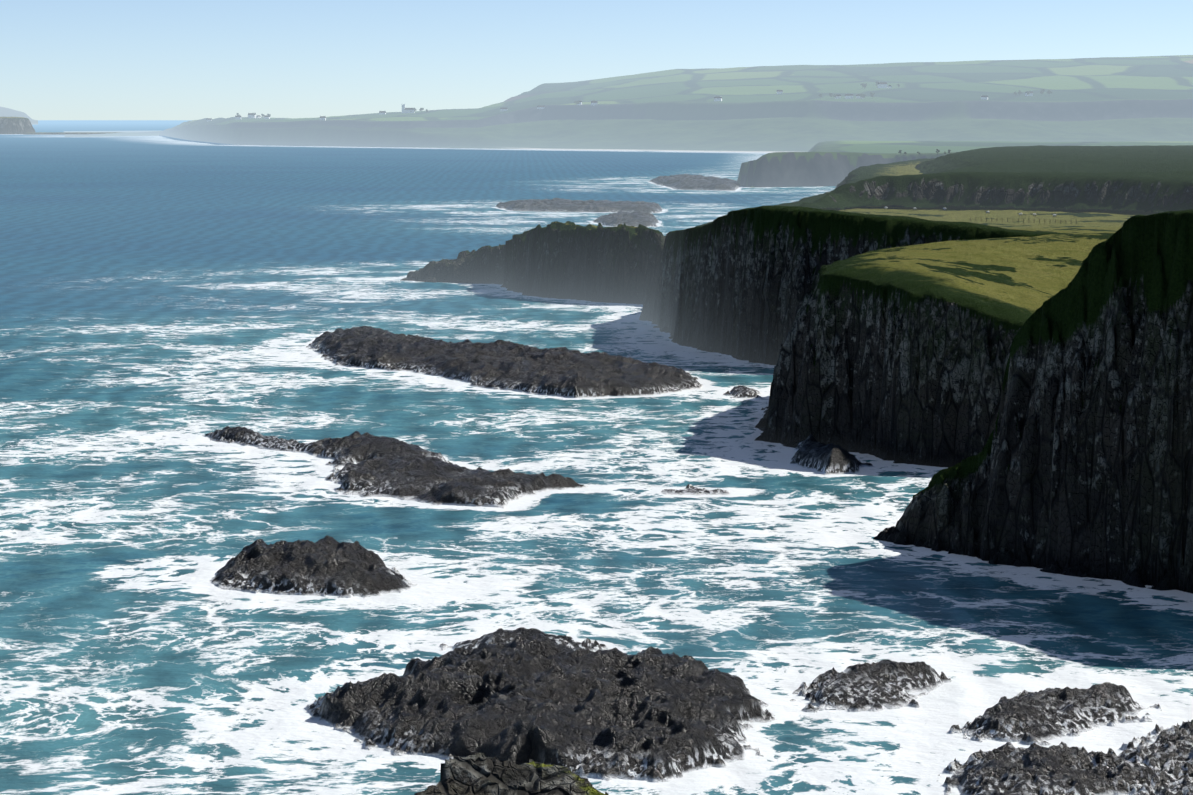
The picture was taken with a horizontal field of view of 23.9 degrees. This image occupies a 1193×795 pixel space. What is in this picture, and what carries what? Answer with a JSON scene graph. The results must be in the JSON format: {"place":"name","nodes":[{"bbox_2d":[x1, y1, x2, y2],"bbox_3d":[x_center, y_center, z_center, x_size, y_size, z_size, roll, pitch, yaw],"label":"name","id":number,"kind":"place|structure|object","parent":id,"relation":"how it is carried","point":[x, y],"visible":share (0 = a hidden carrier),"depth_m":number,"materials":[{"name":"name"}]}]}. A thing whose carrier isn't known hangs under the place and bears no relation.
{"place":"outdoors","nodes":[
{"label":"outdoors","id":0,"kind":"place"},
{"bbox_2d":[0,107,37,124],"bbox_3d":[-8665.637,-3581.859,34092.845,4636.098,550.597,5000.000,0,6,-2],"label":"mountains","id":1,"kind":"structure","parent":0,"point":[6,112],"depth_m":32625.51,"materials":[{"name":"grey"}]},
{"bbox_2d":[414,751,608,794],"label":"foreground rock","id":2,"kind":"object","parent":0,"point":[476,773],"visible":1,"depth_m":80.04,"materials":[{"name":"grey stone"}]},
{"bbox_2d":[0,120,1192,794],"bbox_3d":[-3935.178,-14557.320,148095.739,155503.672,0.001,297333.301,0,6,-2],"label":"sea","id":3,"kind":"structure","parent":0,"point":[166,304],"depth_m":407.46,"materials":[{"name":"liquid"}]},
{"bbox_2d":[0,117,34,133],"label":"sheep island","id":4,"kind":"structure","parent":3,"relation":"on","point":[15,125],"depth_m":10920.08,"materials":[{"name":"grey stone"}]},
{"bbox_2d":[23,132,123,134],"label":"surf line","id":5,"kind":"object","parent":3,"relation":"in","point":[46,133],"visible":0.6,"depth_m":10715.66,"materials":[{"name":"white liquid"}]},
{"bbox_2d":[210,535,417,598],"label":"skerry","id":6,"kind":"structure","parent":3,"relation":"in","point":[326,565],"depth_m":343.94,"materials":[{"name":"grey stone"}]},
{"bbox_2d":[202,426,587,508],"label":"skerry","id":7,"kind":"structure","parent":3,"relation":"in","point":[376,466],"depth_m":437.92,"materials":[{"name":"grey stone"}]},
{"bbox_2d":[306,326,702,397],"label":"skerry","id":8,"kind":"structure","parent":3,"relation":"in","point":[564,372],"depth_m":627.37,"materials":[{"name":"grey stone"}]},
{"bbox_2d":[439,627,608,651],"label":"skerry","id":9,"kind":"structure","parent":3,"relation":"in","point":[501,635],"depth_m":303.06,"materials":[{"name":"grey stone"}]},
{"bbox_2d":[400,221,665,304],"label":"promontory","id":10,"kind":"structure","parent":3,"relation":"in","point":[619,263],"depth_m":899.38,"materials":[{"name":"grey stone"}]},
{"bbox_2d":[304,633,775,782],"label":"skerry","id":11,"kind":"structure","parent":3,"relation":"in","point":[652,714],"depth_m":259.21,"materials":[{"name":"grey stone"}]},
{"bbox_2d":[496,198,662,212],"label":"reef","id":12,"kind":"object","parent":3,"relation":"in","point":[564,205],"visible":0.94,"depth_m":1751.91},
{"bbox_2d":[593,211,658,226],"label":"reef","id":13,"kind":"object","parent":3,"relation":"in","point":[637,218],"visible":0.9,"depth_m":1519.68},
{"bbox_2d":[648,173,740,190],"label":"reef","id":14,"kind":"object","parent":3,"relation":"in","point":[685,181],"visible":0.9,"depth_m":2361.03},
{"bbox_2d":[661,484,730,494],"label":"skerry","id":15,"kind":"structure","parent":3,"relation":"in","point":[690,489],"depth_m":429.69,"materials":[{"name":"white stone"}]},
{"bbox_2d":[723,385,763,398],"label":"skerry","id":16,"kind":"structure","parent":3,"relation":"in","point":[742,391],"depth_m":582.05,"materials":[{"name":"grey stone"}]},
{"bbox_2d":[789,434,873,475],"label":"rock outcrop","id":17,"kind":"object","parent":3,"relation":"in","point":[812,453],"visible":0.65,"depth_m":459.94,"materials":[{"name":"grey stone"}]},
{"bbox_2d":[790,659,951,711],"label":"skerry","id":18,"kind":"structure","parent":3,"relation":"in","point":[879,686],"depth_m":279.08,"materials":[{"name":"grey stone"}]},
{"bbox_2d":[737,140,1192,187],"bbox_3d":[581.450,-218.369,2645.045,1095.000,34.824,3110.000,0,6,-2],"label":"headland","id":19,"kind":"structure","parent":3,"relation":"on","point":[829,163],"depth_m":2436.38,"materials":[{"name":"green plant"}]},
{"bbox_2d":[237,81,1051,154],"bbox_3d":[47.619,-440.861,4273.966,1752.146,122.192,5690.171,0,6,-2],"label":"trees","id":20,"kind":"object","parent":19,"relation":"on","point":[871,93],"visible":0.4,"depth_m":5515.13,"materials":[{"name":"green plant"}]},
{"bbox_2d":[937,742,1155,794],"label":"skerry","id":21,"kind":"structure","parent":3,"relation":"in","point":[1061,768],"depth_m":240.89,"materials":[{"name":"grey stone"}]},
{"bbox_2d":[948,682,1161,745],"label":"skerry","id":22,"kind":"structure","parent":3,"relation":"in","point":[1040,717],"depth_m":265.24,"materials":[{"name":"grey stone"}]},
{"bbox_2d":[1107,720,1192,794],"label":"skerry","id":23,"kind":"structure","parent":3,"relation":"on","point":[1166,755],"depth_m":247.76,"materials":[{"name":"grey stone"}]},
{"bbox_2d":[0,0,1192,119],"label":"sky","id":24,"kind":"structure","parent":0,"point":[60,59],"materials":[{"name":"blue"}]},
{"bbox_2d":[64,55,1192,152],"bbox_3d":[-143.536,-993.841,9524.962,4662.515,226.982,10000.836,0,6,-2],"label":"headland","id":25,"kind":"structure","parent":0,"point":[1129,99],"depth_m":5723.67,"materials":[{"name":"green plant"}]},
{"bbox_2d":[206,82,1032,121],"bbox_3d":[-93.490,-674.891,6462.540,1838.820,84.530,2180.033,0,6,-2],"label":"buildings","id":26,"kind":"structure","parent":25,"relation":"on","point":[594,103],"depth_m":5906.08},
{"bbox_2d":[639,158,1163,364],"bbox_3d":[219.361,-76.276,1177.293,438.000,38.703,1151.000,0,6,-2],"label":"cliff","id":27,"kind":"structure","parent":0,"point":[737,284],"depth_m":679.79,"materials":[{"name":"grey stone"}]},
{"bbox_2d":[884,207,1055,216],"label":"bushes","id":28,"kind":"object","parent":27,"relation":"on","point":[985,211],"visible":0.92,"depth_m":905.42,"materials":[{"name":"green plant"}]},
{"bbox_2d":[800,145,1192,212],"bbox_3d":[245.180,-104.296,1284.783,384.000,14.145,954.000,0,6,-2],"label":"headland","id":29,"kind":"structure","parent":27,"relation":"on","point":[1159,178],"depth_m":934.69,"materials":[{"name":"green plant"}]},
{"bbox_2d":[970,217,1076,223],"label":"fence","id":30,"kind":"object","parent":27,"relation":"on","point":[1023,220],"visible":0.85,"depth_m":836.57,"materials":[{"name":"brown wood"}]},
{"bbox_2d":[754,233,1113,466],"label":"cliff","id":31,"kind":"structure","parent":0,"point":[901,354],"depth_m":482.11,"materials":[{"name":"grey stone"}]},
{"bbox_2d":[873,209,1192,593],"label":"cliff","id":32,"kind":"structure","parent":0,"point":[1080,464],"depth_m":353.01,"materials":[{"name":"black stone"}]}
]}

